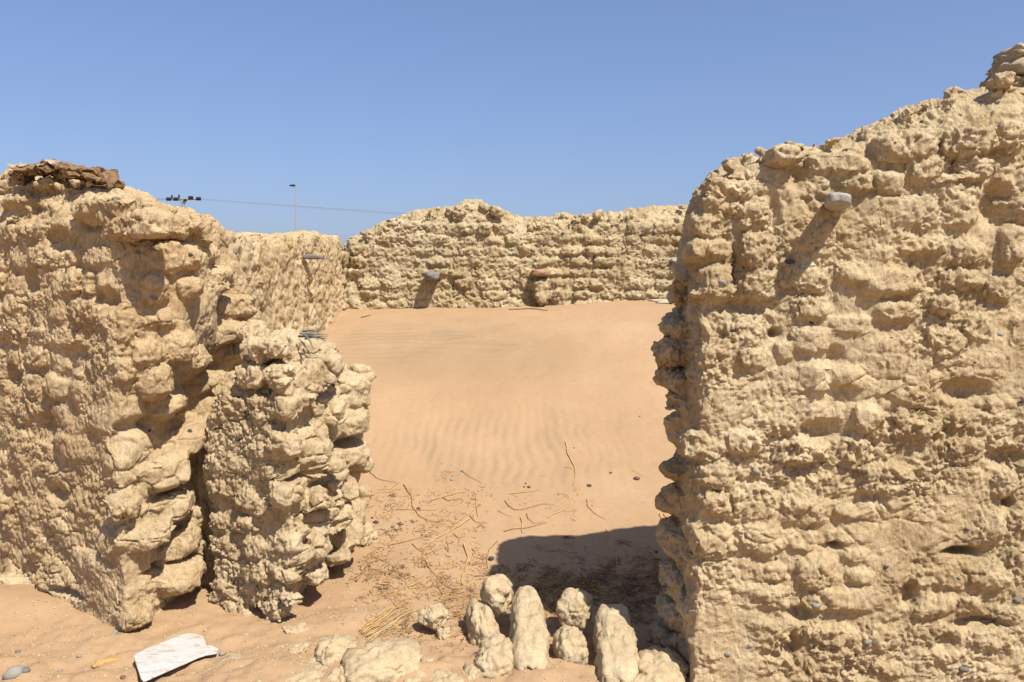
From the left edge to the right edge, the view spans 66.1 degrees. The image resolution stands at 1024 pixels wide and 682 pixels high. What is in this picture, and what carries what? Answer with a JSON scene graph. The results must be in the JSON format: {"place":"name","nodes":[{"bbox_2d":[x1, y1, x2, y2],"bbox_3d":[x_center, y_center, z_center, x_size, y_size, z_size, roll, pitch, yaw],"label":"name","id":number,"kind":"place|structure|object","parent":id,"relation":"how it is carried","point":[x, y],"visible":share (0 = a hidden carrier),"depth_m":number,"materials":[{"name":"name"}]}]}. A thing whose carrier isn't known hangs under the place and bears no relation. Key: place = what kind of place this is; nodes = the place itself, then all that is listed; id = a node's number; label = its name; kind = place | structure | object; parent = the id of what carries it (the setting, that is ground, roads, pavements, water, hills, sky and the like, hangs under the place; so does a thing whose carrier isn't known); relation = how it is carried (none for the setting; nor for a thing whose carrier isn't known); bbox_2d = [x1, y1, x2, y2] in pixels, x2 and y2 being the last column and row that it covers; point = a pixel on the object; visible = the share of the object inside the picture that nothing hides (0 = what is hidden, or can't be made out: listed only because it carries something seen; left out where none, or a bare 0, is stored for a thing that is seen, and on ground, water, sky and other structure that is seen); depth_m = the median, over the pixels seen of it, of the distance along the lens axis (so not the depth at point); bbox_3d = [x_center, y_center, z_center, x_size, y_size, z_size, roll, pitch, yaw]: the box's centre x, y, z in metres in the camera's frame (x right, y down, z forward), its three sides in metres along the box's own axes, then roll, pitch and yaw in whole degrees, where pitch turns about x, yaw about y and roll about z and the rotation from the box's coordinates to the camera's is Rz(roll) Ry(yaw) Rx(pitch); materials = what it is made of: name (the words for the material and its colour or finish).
{"place":"outdoors","nodes":[
{"label":"outdoors","id":0,"kind":"place"},
{"bbox_2d":[0,300,689,681],"bbox_3d":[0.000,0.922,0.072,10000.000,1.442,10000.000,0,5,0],"label":"ground","id":1,"kind":"structure","parent":0,"point":[554,382],"depth_m":5.18,"materials":[{"name":"beige sand"}]},
{"bbox_2d":[2,665,24,679],"bbox_3d":[-2.009,1.338,3.174,0.087,0.057,0.066,-14,12,4],"label":"pebble","id":2,"kind":"object","parent":1,"relation":"on","point":[13,672],"visible":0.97,"depth_m":3.15,"materials":[{"name":"stone"}]},
{"bbox_2d":[0,572,29,584],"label":"mud lump","id":3,"kind":"object","parent":1,"relation":"on","point":[9,578],"visible":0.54,"depth_m":4.00,"materials":[{"name":"beige soil"}]},
{"bbox_2d":[22,667,30,672],"bbox_3d":[-1.966,1.331,3.180,0.038,0.022,0.032,8,21,5],"label":"pebble","id":4,"kind":"object","parent":1,"relation":"on","point":[25,669],"visible":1,"depth_m":3.17,"materials":[{"name":"grey stone"}]},
{"bbox_2d":[91,655,120,667],"bbox_3d":[-1.703,1.346,3.301,0.116,0.037,0.050,-4,6,-43],"label":"ochre crumb","id":5,"kind":"object","parent":1,"relation":"on","point":[106,660],"visible":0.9,"depth_m":3.29,"materials":[{"name":"yellow stone"}]},
{"bbox_2d":[0,169,257,631],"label":"mud brick wall","id":6,"kind":"structure","parent":1,"relation":"on","point":[127,313],"depth_m":3.69,"materials":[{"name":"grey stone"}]},
{"bbox_2d":[5,158,125,190],"bbox_3d":[-2.103,-0.789,3.775,0.744,0.182,0.282,1,5,18],"label":"palm matting","id":7,"kind":"object","parent":6,"relation":"on","point":[21,174],"visible":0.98,"depth_m":3.74,"materials":[{"name":"brown wicker"}]},
{"bbox_2d":[134,633,217,681],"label":"white board","id":8,"kind":"object","parent":1,"relation":"on","point":[152,662],"visible":1,"depth_m":3.29,"materials":[{"name":"white wood"}]},
{"bbox_2d":[166,195,200,206],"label":"utility pole","id":9,"kind":"object","parent":1,"relation":"on","point":[184,201],"visible":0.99,"depth_m":71.05,"materials":[{"name":"metal"}]},
{"bbox_2d":[201,199,399,214],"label":"power line","id":10,"kind":"object","parent":9,"relation":"attached to","point":[301,207],"visible":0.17,"depth_m":81.92,"materials":[{"name":"metal"}]},
{"bbox_2d":[210,199,394,212],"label":"power line","id":11,"kind":"object","parent":9,"relation":"attached to","point":[293,205],"visible":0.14,"depth_m":81.57,"materials":[{"name":"metal"}]},
{"bbox_2d":[201,198,403,213],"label":"power line","id":12,"kind":"object","parent":9,"relation":"attached to","point":[331,208],"visible":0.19,"depth_m":88.05,"materials":[{"name":"metal"}]},
{"bbox_2d":[219,651,225,655],"bbox_3d":[-1.230,1.328,3.346,0.028,0.022,0.039,-11,-9,-15],"label":"pebble","id":13,"kind":"object","parent":1,"relation":"on","point":[222,653],"visible":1,"depth_m":3.33,"materials":[{"name":"stone"}]},
{"bbox_2d":[218,652,243,666],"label":"mud slab","id":14,"kind":"structure","parent":1,"relation":"on","point":[234,655],"depth_m":3.29,"materials":[{"name":"beige soil"}]},
{"bbox_2d":[193,319,376,622],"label":"mud brick pier","id":15,"kind":"structure","parent":1,"relation":"on","point":[284,460],"depth_m":3.73,"materials":[{"name":"stone"}]},
{"bbox_2d":[298,329,327,348],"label":"dry leaf blades","id":16,"kind":"object","parent":15,"relation":"on","point":[306,335],"visible":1,"depth_m":3.68,"materials":[{"name":"grey plant"}]},
{"bbox_2d":[225,229,346,339],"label":"mud brick wall","id":17,"kind":"structure","parent":1,"relation":"on","point":[297,280],"depth_m":6.89,"materials":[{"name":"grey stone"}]},
{"bbox_2d":[289,184,296,231],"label":"street lamp","id":18,"kind":"object","parent":1,"relation":"on","point":[293,185],"visible":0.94,"depth_m":51.41,"materials":[{"name":"metal"}]},
{"bbox_2d":[282,621,308,633],"bbox_3d":[-0.972,1.324,3.574,0.164,0.075,0.116,-2,5,-23],"label":"mud lump","id":19,"kind":"object","parent":1,"relation":"on","point":[299,627],"visible":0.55,"depth_m":3.55,"materials":[{"name":"beige soil"}]},
{"bbox_2d":[286,641,311,653],"bbox_3d":[-0.905,1.325,3.358,0.124,0.076,0.103,-3,5,-34],"label":"mud chunk","id":20,"kind":"object","parent":1,"relation":"on","point":[299,648],"visible":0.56,"depth_m":3.34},
{"bbox_2d":[284,663,322,681],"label":"mud slab","id":21,"kind":"object","parent":1,"relation":"on","point":[310,671],"depth_m":3.09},
{"bbox_2d":[288,663,326,681],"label":"mud chunk","id":22,"kind":"object","parent":1,"relation":"on","point":[321,667],"visible":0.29,"depth_m":3.10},
{"bbox_2d":[327,664,344,681],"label":"mud chunk","id":23,"kind":"object","parent":22,"relation":"on","point":[336,674],"visible":0.36,"depth_m":3.07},
{"bbox_2d":[302,652,319,663],"bbox_3d":[-0.790,1.340,3.237,0.134,0.097,0.113,2,5,27],"label":"mud chunk","id":24,"kind":"object","parent":1,"relation":"on","point":[312,659],"visible":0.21,"depth_m":3.22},
{"bbox_2d":[10,321,659,681],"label":"grit","id":25,"kind":"object","parent":1,"relation":"on","point":[353,594],"visible":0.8,"depth_m":3.75,"materials":[{"name":"stone"}]},
{"bbox_2d":[314,633,360,665],"bbox_3d":[-0.724,1.310,3.268,0.190,0.163,0.210,-1,5,-11],"label":"mud lump","id":26,"kind":"object","parent":1,"relation":"on","point":[330,650],"visible":0.56,"depth_m":3.22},
{"bbox_2d":[0,542,689,681],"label":"mud crumbs","id":27,"kind":"object","parent":1,"relation":"on","point":[164,636],"visible":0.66,"depth_m":3.56,"materials":[{"name":"beige soil"}]},
{"bbox_2d":[357,521,378,546],"bbox_3d":[-0.848,1.116,4.519,0.159,0.142,0.159,0,5,0],"label":"mud lump","id":28,"kind":"object","parent":1,"relation":"on","point":[371,534],"visible":0.48,"depth_m":4.47,"materials":[{"name":"beige soil"}]},
{"bbox_2d":[341,638,426,681],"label":"mud lump","id":29,"kind":"object","parent":1,"relation":"on","point":[392,660],"visible":0.85,"depth_m":3.11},
{"bbox_2d":[360,600,417,641],"bbox_3d":[-0.556,1.293,3.647,0.167,0.027,0.434,2,5,24],"label":"straw bundle","id":30,"kind":"object","parent":1,"relation":"on","point":[376,634],"visible":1,"depth_m":3.61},
{"bbox_2d":[403,670,426,681],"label":"mud chunk","id":31,"kind":"object","parent":1,"relation":"on","point":[416,679],"visible":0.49,"depth_m":3.07,"materials":[{"name":"beige stone"}]},
{"bbox_2d":[403,484,440,522],"bbox_3d":[-0.602,1.022,4.959,0.076,0.113,0.575,-3,5,-31],"label":"twig","id":32,"kind":"object","parent":1,"relation":"on","point":[414,508],"visible":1,"depth_m":4.92,"materials":[{"name":"brown wood"}]},
{"bbox_2d":[418,603,449,631],"bbox_3d":[-0.352,1.243,3.564,0.143,0.121,0.135,20,-2,-18],"label":"mud clod","id":33,"kind":"object","parent":1,"relation":"on","point":[435,617],"visible":0.98,"depth_m":3.53,"materials":[{"name":"beige soil"}]},
{"bbox_2d":[436,627,449,640],"bbox_3d":[-0.307,1.325,3.516,0.070,0.092,0.070,0,5,0],"label":"mud clod","id":34,"kind":"object","parent":1,"relation":"on","point":[442,634],"visible":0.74,"depth_m":3.49,"materials":[{"name":"beige soil"}]},
{"bbox_2d":[431,667,467,681],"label":"mud chunk","id":35,"kind":"object","parent":1,"relation":"on","point":[440,675],"visible":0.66,"depth_m":3.10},
{"bbox_2d":[462,661,484,680],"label":"mud chunk","id":36,"kind":"object","parent":35,"relation":"on","point":[471,670],"visible":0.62,"depth_m":3.12,"materials":[{"name":"beige stone"}]},
{"bbox_2d":[430,518,470,542],"bbox_3d":[-0.367,1.115,4.640,0.019,0.062,0.370,4,6,38],"label":"twig","id":37,"kind":"object","parent":1,"relation":"on","point":[452,529],"visible":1,"depth_m":4.66,"materials":[{"name":"wood"}]},
{"bbox_2d":[461,543,468,582],"bbox_3d":[-0.254,1.204,4.272,0.035,0.078,0.427,0,5,-2],"label":"twig","id":38,"kind":"object","parent":1,"relation":"on","point":[466,562],"visible":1,"depth_m":4.29,"materials":[{"name":"wood"}]},
{"bbox_2d":[302,464,662,657],"bbox_3d":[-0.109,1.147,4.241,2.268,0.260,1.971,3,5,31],"label":"dry litter","id":39,"kind":"object","parent":1,"relation":"on","point":[549,589],"visible":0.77,"depth_m":4.04,"materials":[{"name":"plant"}]},
{"bbox_2d":[466,598,499,645],"bbox_3d":[-0.137,1.282,3.530,0.137,0.209,0.274,-1,19,-14],"label":"mud brick","id":40,"kind":"object","parent":1,"relation":"on","point":[481,623],"visible":0.7,"depth_m":3.47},
{"bbox_2d":[479,574,513,617],"bbox_3d":[-0.071,1.159,3.602,0.160,0.182,0.181,0,5,0],"label":"mud brick","id":41,"kind":"object","parent":40,"relation":"on","point":[496,593],"visible":0.93,"depth_m":3.54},
{"bbox_2d":[486,540,497,566],"bbox_3d":[-0.122,1.181,4.371,0.036,0.057,0.296,1,5,9],"label":"twig","id":42,"kind":"object","parent":1,"relation":"on","point":[489,551],"visible":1,"depth_m":4.41,"materials":[{"name":"brown wood"}]},
{"bbox_2d":[474,632,512,678],"bbox_3d":[-0.061,1.320,3.211,0.185,0.184,0.242,0,5,6],"label":"mud brick","id":43,"kind":"object","parent":1,"relation":"on","point":[494,658],"visible":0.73,"depth_m":3.14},
{"bbox_2d":[341,199,688,308],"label":"mud brick wall","id":44,"kind":"structure","parent":1,"relation":"on","point":[472,253],"depth_m":8.95,"materials":[{"name":"stone"}]},
{"bbox_2d":[505,500,544,509],"bbox_3d":[0.094,1.031,4.930,0.316,0.028,0.120,1,5,12],"label":"twig","id":45,"kind":"object","parent":1,"relation":"on","point":[523,508],"visible":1,"depth_m":4.92,"materials":[{"name":"brown wood"}]},
{"bbox_2d":[504,522,546,530],"bbox_3d":[0.082,1.104,4.676,0.279,0.022,0.021,-2,5,-20],"label":"twig","id":46,"kind":"object","parent":1,"relation":"on","point":[524,527],"visible":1,"depth_m":4.67,"materials":[{"name":"brown wood"}]},
{"bbox_2d":[509,308,542,309],"bbox_3d":[0.192,-0.353,8.696,0.464,0.022,0.098,2,5,21],"label":"stick","id":47,"kind":"object","parent":1,"relation":"on","point":[525,308],"visible":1,"depth_m":8.74,"materials":[{"name":"brown wood"}]},
{"bbox_2d":[509,585,549,670],"bbox_3d":[0.073,1.254,3.352,0.176,0.187,0.630,0,19,-2],"label":"mud brick","id":48,"kind":"object","parent":1,"relation":"on","point":[529,635],"visible":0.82,"depth_m":3.27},
{"bbox_2d":[552,624,588,664],"bbox_3d":[0.242,1.287,3.275,0.142,0.179,0.223,0,5,-3],"label":"mud brick","id":49,"kind":"object","parent":1,"relation":"on","point":[569,643],"visible":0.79,"depth_m":3.20,"materials":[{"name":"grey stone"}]},
{"bbox_2d":[556,587,592,628],"bbox_3d":[0.280,1.212,3.545,0.160,0.189,0.181,1,16,17],"label":"mud brick","id":50,"kind":"object","parent":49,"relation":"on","point":[574,607],"visible":0.91,"depth_m":3.48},
{"bbox_2d":[565,440,575,485],"bbox_3d":[0.416,0.843,5.502,0.041,0.173,0.636,0,5,-1],"label":"twig","id":51,"kind":"object","parent":1,"relation":"on","point":[571,461],"visible":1,"depth_m":5.52,"materials":[{"name":"wood"}]},
{"bbox_2d":[592,603,639,681],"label":"mud brick","id":52,"kind":"object","parent":1,"relation":"on","point":[617,658],"visible":0.97,"depth_m":3.18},
{"bbox_2d":[649,299,669,303],"bbox_3d":[1.701,-0.453,8.860,0.318,0.055,0.472,-1,5,-16],"label":"salt crust","id":53,"kind":"object","parent":1,"relation":"on","point":[662,301],"visible":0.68,"depth_m":8.79},
{"bbox_2d":[647,619,674,647],"bbox_3d":[0.666,1.281,3.452,0.149,0.105,0.112,-22,14,-26],"label":"mud brick","id":54,"kind":"object","parent":1,"relation":"on","point":[659,630],"visible":0.56,"depth_m":3.42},
{"bbox_2d":[635,645,689,681],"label":"mud brick","id":55,"kind":"object","parent":1,"relation":"on","point":[655,663],"visible":0.81,"depth_m":3.14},
{"bbox_2d":[650,71,1023,681],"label":"mud brick wall","id":56,"kind":"structure","parent":1,"relation":"on","point":[837,349],"depth_m":3.00,"materials":[{"name":"stone"}]},
{"bbox_2d":[979,43,1023,93],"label":"hardened mud snag","id":57,"kind":"object","parent":56,"relation":"on","point":[1010,59],"visible":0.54,"depth_m":3.04,"materials":[{"name":"beige soil"}]},
{"bbox_2d":[0,0,1023,246],"label":"sky","id":58,"kind":"structure","parent":0,"point":[533,108],"materials":[{"name":"blue"}]}
]}

